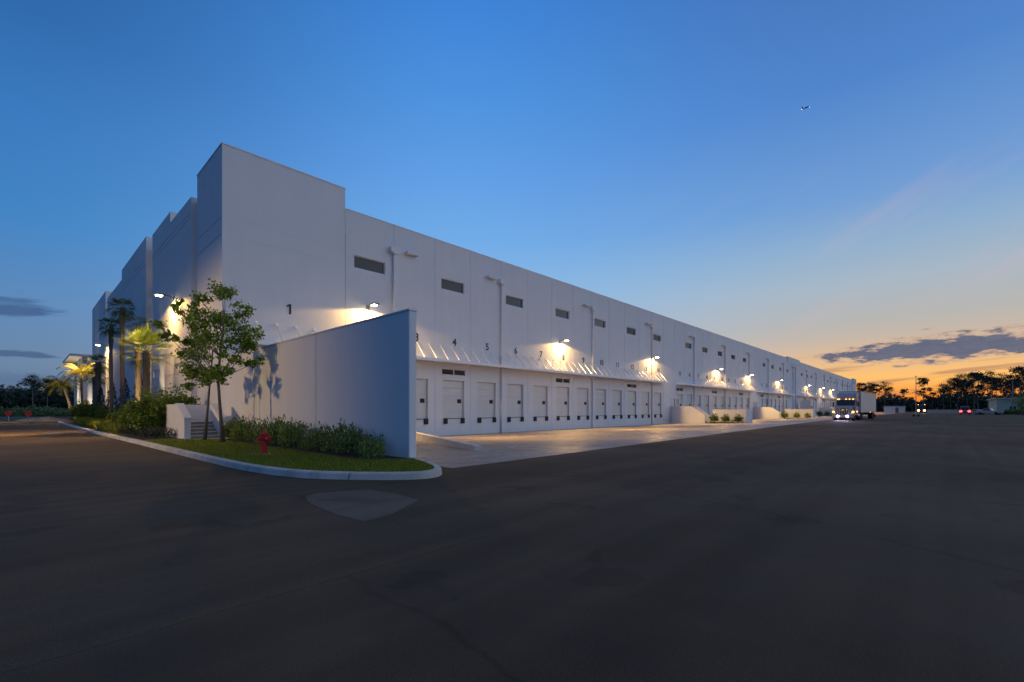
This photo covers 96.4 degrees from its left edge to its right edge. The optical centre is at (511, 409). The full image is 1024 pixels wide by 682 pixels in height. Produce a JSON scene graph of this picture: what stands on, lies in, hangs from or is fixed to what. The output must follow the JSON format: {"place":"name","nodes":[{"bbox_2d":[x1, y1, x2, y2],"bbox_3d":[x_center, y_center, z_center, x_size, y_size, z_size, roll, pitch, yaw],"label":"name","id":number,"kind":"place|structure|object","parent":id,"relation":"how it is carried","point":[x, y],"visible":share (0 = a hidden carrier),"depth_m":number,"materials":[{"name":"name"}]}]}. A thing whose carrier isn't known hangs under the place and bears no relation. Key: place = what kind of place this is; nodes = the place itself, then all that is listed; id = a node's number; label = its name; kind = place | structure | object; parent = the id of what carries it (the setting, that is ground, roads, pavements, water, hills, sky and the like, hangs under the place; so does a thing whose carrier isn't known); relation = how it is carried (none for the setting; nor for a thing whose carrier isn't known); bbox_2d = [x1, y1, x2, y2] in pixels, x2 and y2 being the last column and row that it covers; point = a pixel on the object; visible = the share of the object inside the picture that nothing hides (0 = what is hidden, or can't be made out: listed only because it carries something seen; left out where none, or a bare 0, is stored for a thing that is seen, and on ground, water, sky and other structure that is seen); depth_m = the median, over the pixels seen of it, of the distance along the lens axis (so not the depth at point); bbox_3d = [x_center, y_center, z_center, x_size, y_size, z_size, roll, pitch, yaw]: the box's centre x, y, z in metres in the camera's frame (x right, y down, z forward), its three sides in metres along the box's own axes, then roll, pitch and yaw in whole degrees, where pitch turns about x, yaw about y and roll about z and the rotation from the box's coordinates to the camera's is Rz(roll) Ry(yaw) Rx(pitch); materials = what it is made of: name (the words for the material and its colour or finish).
{"place":"outdoors","nodes":[
{"label":"outdoors","id":0,"kind":"place"},
{"bbox_2d":[0,415,57,423],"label":"field","id":1,"kind":"structure","parent":0,"point":[4,420],"depth_m":55.36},
{"bbox_2d":[15,416,69,420],"bbox_3d":[-61.601,1.222,60.041,6.000,0.575,5.200,0,0,43],"label":"soil heap","id":2,"kind":"object","parent":1,"relation":"on","point":[47,418],"visible":0.93,"depth_m":58.68,"materials":[{"name":"grey concrete"}]},
{"bbox_2d":[0,423,491,673],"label":"road","id":3,"kind":"structure","parent":0,"point":[104,540],"depth_m":5.38,"materials":[{"name":"grey asphalt"}]},
{"bbox_2d":[305,490,416,521],"bbox_3d":[-2.432,1.499,7.429,2.490,0.014,1.450,0,0,43],"label":"road patch","id":4,"kind":"object","parent":3,"relation":"on","point":[363,505],"visible":0.96,"depth_m":7.32,"materials":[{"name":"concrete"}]},
{"bbox_2d":[64,421,433,471],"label":"lawn","id":5,"kind":"structure","parent":0,"point":[239,446],"depth_m":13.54,"materials":[{"name":"green plant"}]},
{"bbox_2d":[76,400,94,417],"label":"bush","id":6,"kind":"object","parent":5,"relation":"on","point":[84,411],"visible":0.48,"depth_m":48.08,"materials":[{"name":"green plant"}]},
{"bbox_2d":[163,403,227,438],"bbox_3d":[-15.766,0.583,23.042,4.710,1.735,2.200,0,0,43],"label":"stair","id":7,"kind":"object","parent":5,"relation":"on","point":[180,419],"visible":0.8,"depth_m":22.01,"materials":[{"name":"concrete"}]},
{"bbox_2d":[170,333,221,439],"bbox_3d":[-13.775,-0.954,20.034,2.440,4.764,1.886,0,0,43],"label":"young tree","id":8,"kind":"object","parent":5,"relation":"on","point":[199,371],"visible":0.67,"depth_m":19.89,"materials":[{"name":"green plant"}]},
{"bbox_2d":[149,278,264,442],"bbox_3d":[-12.459,-1.982,18.848,4.464,6.819,2.330,0,0,7],"label":"young tree","id":9,"kind":"object","parent":5,"relation":"on","point":[222,318],"visible":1,"depth_m":18.75,"materials":[{"name":"green plant"}]},
{"bbox_2d":[66,422,402,458],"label":"mulch","id":10,"kind":"object","parent":5,"relation":"on","point":[345,454],"visible":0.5,"depth_m":15.88,"materials":[{"name":"brown soil"}]},
{"bbox_2d":[81,369,108,403],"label":"sabal palm","id":11,"kind":"object","parent":10,"relation":"on","point":[93,382],"visible":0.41,"depth_m":50.96,"materials":[{"name":"green plant"}]},
{"bbox_2d":[86,401,108,417],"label":"bush","id":12,"kind":"object","parent":10,"relation":"on","point":[92,410],"visible":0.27,"depth_m":44.29,"materials":[{"name":"green plant"}]},
{"bbox_2d":[83,354,113,405],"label":"sabal palm","id":13,"kind":"object","parent":10,"relation":"on","point":[97,369],"visible":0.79,"depth_m":47.79,"materials":[{"name":"green plant"}]},
{"bbox_2d":[71,416,130,433],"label":"ornamental grass","id":14,"kind":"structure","parent":10,"relation":"on","point":[88,422],"depth_m":30.83,"materials":[{"name":"green plant"}]},
{"bbox_2d":[96,387,105,405],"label":"evergreen shrub","id":15,"kind":"object","parent":10,"relation":"on","point":[101,393],"visible":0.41,"depth_m":47.00,"materials":[{"name":"green plant"}]},
{"bbox_2d":[93,405,111,419],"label":"bush","id":16,"kind":"object","parent":10,"relation":"on","point":[102,413],"visible":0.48,"depth_m":39.44,"materials":[{"name":"green plant"}]},
{"bbox_2d":[103,408,116,421],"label":"bush","id":17,"kind":"object","parent":10,"relation":"on","point":[109,415],"visible":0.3,"depth_m":33.05,"materials":[{"name":"green plant"}]},
{"bbox_2d":[95,317,127,412],"bbox_3d":[-36.551,-3.488,41.861,2.442,9.824,2.403,0,0,43],"label":"sabal palm","id":18,"kind":"object","parent":10,"relation":"on","point":[111,332],"visible":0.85,"depth_m":41.67,"materials":[{"name":"green plant"}]},
{"bbox_2d":[104,383,118,410],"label":"evergreen shrub","id":19,"kind":"object","parent":10,"relation":"on","point":[115,402],"visible":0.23,"depth_m":43.48,"materials":[{"name":"green plant"}]},
{"bbox_2d":[103,298,136,408],"bbox_3d":[-31.796,-3.823,37.097,2.366,10.493,2.436,0,0,43],"label":"sabal palm","id":20,"kind":"object","parent":10,"relation":"on","point":[123,315],"visible":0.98,"depth_m":37.03,"materials":[{"name":"green plant"}]},
{"bbox_2d":[115,378,130,407],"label":"evergreen shrub","id":21,"kind":"object","parent":10,"relation":"on","point":[127,389],"visible":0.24,"depth_m":38.81,"materials":[{"name":"green plant"}]},
{"bbox_2d":[118,408,128,426],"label":"bush","id":22,"kind":"object","parent":10,"relation":"on","point":[122,419],"visible":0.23,"depth_m":26.35,"materials":[{"name":"green plant"}]},
{"bbox_2d":[116,333,157,400],"bbox_3d":[-26.976,-2.140,32.901,2.869,7.131,2.848,0,0,20],"label":"sabal palm","id":23,"kind":"object","parent":10,"relation":"on","point":[137,377],"visible":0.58,"depth_m":32.85,"materials":[{"name":"green plant"}]},
{"bbox_2d":[125,316,152,349],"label":"sabal palm","id":24,"kind":"object","parent":10,"relation":"on","point":[138,325],"visible":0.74,"depth_m":36.05,"materials":[{"name":"green plant"}]},
{"bbox_2d":[123,390,154,426],"bbox_3d":[-20.100,0.160,25.136,2.140,2.512,1.981,0,0,20],"label":"bush","id":25,"kind":"object","parent":10,"relation":"on","point":[129,422],"visible":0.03,"depth_m":24.58,"materials":[{"name":"green plant"}]},
{"bbox_2d":[113,320,176,396],"bbox_3d":[-23.940,-2.194,30.025,3.511,7.240,3.820,0,0,43],"label":"sabal palm","id":26,"kind":"object","parent":10,"relation":"on","point":[138,337],"visible":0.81,"depth_m":29.84,"materials":[{"name":"green plant"}]},
{"bbox_2d":[126,386,167,430],"bbox_3d":[-18.596,0.109,23.472,2.098,2.608,2.048,0,0,10],"label":"bush","id":27,"kind":"object","parent":10,"relation":"on","point":[151,414],"visible":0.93,"depth_m":23.09,"materials":[{"name":"green plant"}]},
{"bbox_2d":[139,427,158,437],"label":"plant","id":28,"kind":"object","parent":10,"relation":"on","point":[144,432],"visible":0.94,"depth_m":21.26,"materials":[{"name":"green plant"}]},
{"bbox_2d":[153,425,175,437],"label":"plant","id":29,"kind":"object","parent":10,"relation":"on","point":[164,433],"visible":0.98,"depth_m":21.43,"materials":[{"name":"green plant"}]},
{"bbox_2d":[154,383,200,420],"bbox_3d":[-18.532,-0.022,25.369,2.278,2.889,2.461,0,0,-25],"label":"bush","id":30,"kind":"object","parent":10,"relation":"on","point":[175,398],"visible":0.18,"depth_m":25.23,"materials":[{"name":"green plant"}]},
{"bbox_2d":[219,415,245,438],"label":"shrub","id":31,"kind":"object","parent":10,"relation":"on","point":[230,425],"visible":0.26,"depth_m":20.59,"materials":[{"name":"green plant"}]},
{"bbox_2d":[231,413,264,440],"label":"shrub","id":32,"kind":"object","parent":10,"relation":"on","point":[242,428],"visible":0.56,"depth_m":19.37,"materials":[{"name":"green plant"}]},
{"bbox_2d":[244,426,257,441],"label":"shrub","id":33,"kind":"object","parent":10,"relation":"on","point":[250,432],"visible":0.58,"depth_m":19.04,"materials":[{"name":"green plant"}]},
{"bbox_2d":[253,414,284,444],"bbox_3d":[-9.248,0.781,17.668,1.318,1.278,1.315,0,0,16],"label":"shrub","id":34,"kind":"object","parent":10,"relation":"on","point":[259,428],"visible":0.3,"depth_m":17.44,"materials":[{"name":"green plant"}]},
{"bbox_2d":[264,414,300,445],"bbox_3d":[-8.615,0.793,17.129,1.299,1.259,1.325,0,0,-42],"label":"shrub","id":35,"kind":"object","parent":10,"relation":"on","point":[274,426],"visible":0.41,"depth_m":16.91,"materials":[{"name":"green plant"}]},
{"bbox_2d":[276,417,312,447],"bbox_3d":[-7.758,0.835,16.385,1.218,1.163,1.244,0,0,3],"label":"shrub","id":36,"kind":"object","parent":10,"relation":"on","point":[295,431],"visible":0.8,"depth_m":16.19,"materials":[{"name":"green plant"}]},
{"bbox_2d":[297,429,319,448],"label":"shrub","id":37,"kind":"object","parent":10,"relation":"on","point":[300,444],"visible":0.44,"depth_m":15.57,"materials":[{"name":"green plant"}]},
{"bbox_2d":[304,421,336,450],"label":"shrub","id":38,"kind":"object","parent":10,"relation":"on","point":[308,437],"visible":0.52,"depth_m":15.04,"materials":[{"name":"green plant"}]},
{"bbox_2d":[311,431,334,450],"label":"shrub","id":39,"kind":"object","parent":10,"relation":"on","point":[318,443],"visible":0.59,"depth_m":14.73,"materials":[{"name":"green plant"}]},
{"bbox_2d":[320,417,357,452],"bbox_3d":[-5.330,0.835,14.280,1.218,1.163,1.244,0,0,-21],"label":"shrub","id":40,"kind":"object","parent":10,"relation":"on","point":[331,440],"visible":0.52,"depth_m":14.08,"materials":[{"name":"green plant"}]},
{"bbox_2d":[334,422,371,454],"bbox_3d":[-4.771,0.886,13.747,1.081,1.049,1.079,0,0,-21],"label":"shrub","id":41,"kind":"object","parent":10,"relation":"on","point":[347,438],"visible":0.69,"depth_m":13.57,"materials":[{"name":"green plant"}]},
{"bbox_2d":[354,430,383,455],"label":"shrub","id":42,"kind":"object","parent":10,"relation":"on","point":[357,451],"visible":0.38,"depth_m":13.30,"materials":[{"name":"green plant"}]},
{"bbox_2d":[358,435,384,458],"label":"shrub","id":43,"kind":"object","parent":10,"relation":"on","point":[373,452],"visible":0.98,"depth_m":12.54,"materials":[{"name":"green plant"}]},
{"bbox_2d":[255,430,271,454],"bbox_3d":[-7.638,1.035,14.096,0.800,0.790,0.800,0,0,23],"label":"fire hydrant","id":44,"kind":"object","parent":5,"relation":"on","point":[264,438],"visible":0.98,"depth_m":14.01,"materials":[{"name":"metal"}]},
{"bbox_2d":[0,411,1023,681],"bbox_3d":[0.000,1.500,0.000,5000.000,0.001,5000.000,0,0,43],"label":"ground","id":45,"kind":"structure","parent":0,"point":[880,549],"depth_m":3.96,"materials":[{"name":"grey asphalt"}]},
{"bbox_2d":[18,373,46,405],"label":"pine tree","id":46,"kind":"object","parent":45,"relation":"on","point":[35,382],"visible":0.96,"depth_m":139.74,"materials":[{"name":"green plant"}]},
{"bbox_2d":[0,404,69,416],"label":"undergrowth","id":47,"kind":"object","parent":45,"relation":"on","point":[37,411],"visible":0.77,"depth_m":94.25,"materials":[{"name":"green plant"}]},
{"bbox_2d":[0,383,73,409],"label":"woods","id":48,"kind":"object","parent":45,"relation":"on","point":[8,398],"visible":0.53,"depth_m":151.82,"materials":[{"name":"green plant"}]},
{"bbox_2d":[40,377,59,405],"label":"pine tree","id":49,"kind":"object","parent":45,"relation":"on","point":[48,388],"visible":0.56,"depth_m":150.03,"materials":[{"name":"green plant"}]},
{"bbox_2d":[38,375,79,419],"bbox_3d":[-59.688,-1.596,60.683,4.473,6.057,4.493,0,0,43],"label":"feather palm","id":50,"kind":"object","parent":45,"relation":"on","point":[61,384],"visible":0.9,"depth_m":60.55,"materials":[{"name":"green plant"}]},
{"bbox_2d":[68,400,84,417],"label":"bush","id":51,"kind":"object","parent":45,"relation":"on","point":[73,412],"visible":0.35,"depth_m":51.51,"materials":[{"name":"green plant"}]},
{"bbox_2d":[56,363,103,402],"bbox_3d":[-50.668,-2.076,53.792,4.291,6.995,4.325,0,0,43],"label":"feather palm","id":52,"kind":"object","parent":45,"relation":"on","point":[80,371],"visible":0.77,"depth_m":53.58,"materials":[{"name":"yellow plant"}]},
{"bbox_2d":[58,421,441,479],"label":"kerb","id":53,"kind":"structure","parent":45,"relation":"on","point":[436,471],"depth_m":10.38,"materials":[{"name":"concrete"}]},
{"bbox_2d":[222,308,416,457],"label":"screen wall","id":54,"kind":"structure","parent":45,"relation":"on","point":[360,374],"depth_m":15.40,"materials":[{"name":"white paint"}]},
{"bbox_2d":[63,142,855,435],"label":"warehouse","id":55,"kind":"structure","parent":45,"relation":"on","point":[289,252],"depth_m":36.97,"materials":[{"name":"white paint"}]},
{"bbox_2d":[354,255,384,274],"bbox_3d":[-9.711,-9.775,31.111,0.080,0.850,2.340,0,0,43],"label":"window","id":56,"kind":"structure","parent":55,"relation":"in","point":[359,262],"depth_m":31.18,"materials":[{"name":"grey glass"}]},
{"bbox_2d":[416,379,427,423],"bbox_3d":[-7.140,-0.565,33.795,0.400,3.410,2.180,0,0,43],"label":"dock door","id":57,"kind":"structure","parent":55,"relation":"in","point":[420,383],"depth_m":34.28,"materials":[{"name":"white metal"}]},
{"bbox_2d":[441,278,463,293],"bbox_3d":[-4.767,-9.775,36.413,0.080,0.850,2.340,0,0,43],"label":"window","id":58,"kind":"structure","parent":55,"relation":"in","point":[446,284],"depth_m":36.47,"materials":[{"name":"grey glass"}]},
{"bbox_2d":[443,380,464,423],"bbox_3d":[-4.676,-0.565,36.437,0.400,3.410,2.180,0,0,43],"label":"dock door","id":59,"kind":"structure","parent":55,"relation":"in","point":[454,401],"depth_m":36.54,"materials":[{"name":"white metal"}]},
{"bbox_2d":[477,382,495,422],"bbox_3d":[-2.212,-0.565,39.079,0.400,3.410,2.180,0,0,43],"label":"dock door","id":60,"kind":"structure","parent":55,"relation":"in","point":[488,391],"depth_m":39.19,"materials":[{"name":"white metal"}]},
{"bbox_2d":[506,295,522,307],"bbox_3d":[0.171,-9.775,41.708,0.080,0.850,2.340,0,0,43],"label":"window","id":61,"kind":"structure","parent":55,"relation":"in","point":[512,301],"depth_m":41.83,"materials":[{"name":"grey glass"}]},
{"bbox_2d":[507,384,523,421],"bbox_3d":[0.252,-0.565,41.722,0.400,3.410,2.180,0,0,43],"label":"dock door","id":62,"kind":"structure","parent":55,"relation":"in","point":[514,404],"depth_m":41.87,"materials":[{"name":"white metal"}]},
{"bbox_2d":[533,386,547,420],"bbox_3d":[2.716,-0.565,44.364,0.400,3.410,2.180,0,0,43],"label":"dock door","id":63,"kind":"structure","parent":55,"relation":"in","point":[539,392],"depth_m":44.49,"materials":[{"name":"white metal"}]},
{"bbox_2d":[556,308,568,318],"bbox_3d":[5.088,-9.775,46.981,0.080,0.850,2.340,0,0,43],"label":"window","id":64,"kind":"structure","parent":55,"relation":"in","point":[559,313],"depth_m":47.17,"materials":[{"name":"grey glass"}]},
{"bbox_2d":[556,387,569,420],"bbox_3d":[5.180,-0.565,47.006,0.400,3.410,2.180,0,0,43],"label":"dock door","id":65,"kind":"structure","parent":55,"relation":"in","point":[561,392],"depth_m":47.09,"materials":[{"name":"white metal"}]},
{"bbox_2d":[577,388,588,419],"bbox_3d":[7.644,-0.565,49.649,0.400,3.410,2.180,0,0,43],"label":"dock door","id":66,"kind":"structure","parent":55,"relation":"in","point":[581,392],"depth_m":49.72,"materials":[{"name":"white metal"}]},
{"bbox_2d":[594,318,604,327],"bbox_3d":[9.944,-9.775,52.189,0.080,0.850,2.340,0,0,43],"label":"window","id":67,"kind":"structure","parent":55,"relation":"in","point":[597,322],"depth_m":52.31,"materials":[{"name":"grey glass"}]},
{"bbox_2d":[596,389,606,418],"bbox_3d":[10.108,-0.565,52.291,0.400,3.410,2.180,0,0,43],"label":"dock door","id":68,"kind":"structure","parent":55,"relation":"in","point":[600,399],"depth_m":52.52,"materials":[{"name":"white metal"}]},
{"bbox_2d":[612,390,622,418],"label":"dock door","id":69,"kind":"structure","parent":55,"relation":"in","point":[615,393],"depth_m":55.00,"materials":[{"name":"white metal"}]},
{"bbox_2d":[628,391,636,417],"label":"dock door","id":70,"kind":"structure","parent":55,"relation":"in","point":[631,394],"depth_m":57.82,"materials":[{"name":"white metal"}]},
{"bbox_2d":[642,392,649,417],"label":"dock door","id":71,"kind":"structure","parent":55,"relation":"in","point":[644,399],"depth_m":60.58,"materials":[{"name":"white metal"}]},
{"bbox_2d":[654,393,661,417],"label":"dock door","id":72,"kind":"structure","parent":55,"relation":"in","point":[656,395],"depth_m":62.93,"materials":[{"name":"white metal"}]},
{"bbox_2d":[704,396,709,414],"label":"dock door","id":73,"kind":"structure","parent":55,"relation":"in","point":[705,397],"depth_m":76.49,"materials":[{"name":"white metal"}]},
{"bbox_2d":[832,391,875,419],"bbox_3d":[51.565,-0.525,68.692,3.000,4.050,20.420,0,0,45],"label":"semi truck","id":74,"kind":"object","parent":45,"relation":"on","point":[854,405],"visible":1,"depth_m":63.74,"materials":[{"name":"grey paint"}]},
{"bbox_2d":[859,382,877,392],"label":"pine tree","id":75,"kind":"object","parent":45,"relation":"on","point":[869,387],"visible":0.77,"depth_m":298.98,"materials":[{"name":"green plant"}]},
{"bbox_2d":[876,381,893,398],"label":"pine tree","id":76,"kind":"object","parent":45,"relation":"on","point":[884,387],"visible":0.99,"depth_m":264.68,"materials":[{"name":"green plant"}]},
{"bbox_2d":[883,406,904,412],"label":"utility building","id":77,"kind":"structure","parent":45,"relation":"on","point":[894,409],"depth_m":181.22,"materials":[{"name":"white paint"}]},
{"bbox_2d":[898,389,909,405],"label":"pine tree","id":78,"kind":"object","parent":45,"relation":"on","point":[902,391],"visible":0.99,"depth_m":290.11,"materials":[{"name":"green plant"}]},
{"bbox_2d":[912,378,933,404],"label":"pine tree","id":79,"kind":"object","parent":45,"relation":"on","point":[922,381],"visible":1,"depth_m":239.41,"materials":[{"name":"green plant"}]},
{"bbox_2d":[935,383,954,409],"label":"pine tree","id":80,"kind":"object","parent":45,"relation":"on","point":[943,389],"visible":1,"depth_m":279.31,"materials":[{"name":"green plant"}]},
{"bbox_2d":[876,389,1023,410],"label":"woods","id":81,"kind":"object","parent":45,"relation":"on","point":[937,404],"visible":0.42,"depth_m":303.62,"materials":[{"name":"green plant"}]},
{"bbox_2d":[944,381,959,409],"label":"pine tree","id":82,"kind":"object","parent":45,"relation":"on","point":[955,395],"visible":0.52,"depth_m":299.79,"materials":[{"name":"green plant"}]},
{"bbox_2d":[941,373,967,409],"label":"pine tree","id":83,"kind":"object","parent":45,"relation":"on","point":[955,382],"visible":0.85,"depth_m":289.83,"materials":[{"name":"green plant"}]},
{"bbox_2d":[927,410,988,413],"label":"wall","id":84,"kind":"structure","parent":45,"relation":"on","point":[943,412],"depth_m":155.77,"materials":[{"name":"white paint"}]},
{"bbox_2d":[954,376,975,405],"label":"pine tree","id":85,"kind":"object","parent":45,"relation":"on","point":[966,393],"visible":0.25,"depth_m":299.86,"materials":[{"name":"green plant"}]},
{"bbox_2d":[959,406,970,414],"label":"van","id":86,"kind":"object","parent":45,"relation":"on","point":[964,409],"visible":0.98,"depth_m":129.07,"materials":[{"name":"grey paint"}]},
{"bbox_2d":[960,371,982,408],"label":"pine tree","id":87,"kind":"object","parent":45,"relation":"on","point":[970,384],"visible":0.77,"depth_m":270.05,"materials":[{"name":"green plant"}]},
{"bbox_2d":[968,371,986,408],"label":"pine tree","id":88,"kind":"object","parent":45,"relation":"on","point":[980,386],"visible":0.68,"depth_m":259.53,"materials":[{"name":"green plant"}]},
{"bbox_2d":[969,370,1003,407],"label":"pine tree","id":89,"kind":"object","parent":45,"relation":"on","point":[986,378],"visible":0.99,"depth_m":249.41,"materials":[{"name":"green plant"}]},
{"bbox_2d":[975,408,1003,414],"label":"pickup","id":90,"kind":"object","parent":45,"relation":"on","point":[986,410],"visible":1,"depth_m":123.55,"materials":[{"name":"grey paint"}]},
{"bbox_2d":[992,372,1015,397],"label":"pine tree","id":91,"kind":"object","parent":45,"relation":"on","point":[1002,390],"visible":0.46,"depth_m":259.96,"materials":[{"name":"green plant"}]},
{"bbox_2d":[987,398,1023,413],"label":"beige building","id":92,"kind":"structure","parent":45,"relation":"on","point":[998,404],"depth_m":140.19,"materials":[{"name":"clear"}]},
{"bbox_2d":[997,375,1022,397],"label":"pine tree","id":93,"kind":"object","parent":45,"relation":"on","point":[1006,386],"visible":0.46,"depth_m":240.31,"materials":[{"name":"green plant"}]},
{"bbox_2d":[1001,365,1023,397],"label":"pine tree","id":94,"kind":"object","parent":45,"relation":"on","point":[1019,370],"visible":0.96,"depth_m":189.99,"materials":[{"name":"green plant"}]},
{"bbox_2d":[1007,395,1023,414],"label":"leafy tree","id":95,"kind":"object","parent":45,"relation":"on","point":[1020,404],"visible":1,"depth_m":118.01,"materials":[{"name":"green plant"}]},
{"bbox_2d":[0,0,1023,412],"label":"sky","id":96,"kind":"structure","parent":0,"point":[662,157],"materials":[{"name":"blue"}]},
{"bbox_2d":[416,413,892,467],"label":"pavement","id":97,"kind":"structure","parent":0,"point":[504,446],"depth_m":25.19,"materials":[{"name":"concrete"}]},
{"bbox_2d":[416,432,482,450],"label":"kerb","id":98,"kind":"structure","parent":97,"relation":"on","point":[445,441],"depth_m":21.82,"materials":[{"name":"concrete"}]},
{"bbox_2d":[670,406,709,423],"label":"wall","id":99,"kind":"structure","parent":97,"relation":"on","point":[687,414],"depth_m":64.15,"materials":[{"name":"concrete"}]},
{"bbox_2d":[710,409,751,422],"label":"wall","id":100,"kind":"structure","parent":97,"relation":"on","point":[746,414],"depth_m":59.63,"materials":[{"name":"white paint"}]},
{"bbox_2d":[753,407,781,418],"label":"wall","id":101,"kind":"structure","parent":97,"relation":"on","point":[765,413],"depth_m":93.36,"materials":[{"name":"concrete"}]},
{"bbox_2d":[784,409,815,418],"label":"wall","id":102,"kind":"structure","parent":97,"relation":"on","point":[792,412],"depth_m":89.14,"materials":[{"name":"white paint"}]},
{"bbox_2d":[802,400,812,408],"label":"enclosure","id":103,"kind":"object","parent":97,"relation":"on","point":[807,404],"visible":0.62,"depth_m":122.36,"materials":[{"name":"white paint"}]},
{"bbox_2d":[818,409,834,415],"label":"wall","id":104,"kind":"structure","parent":97,"relation":"on","point":[828,410],"depth_m":118.33,"materials":[{"name":"white paint"}]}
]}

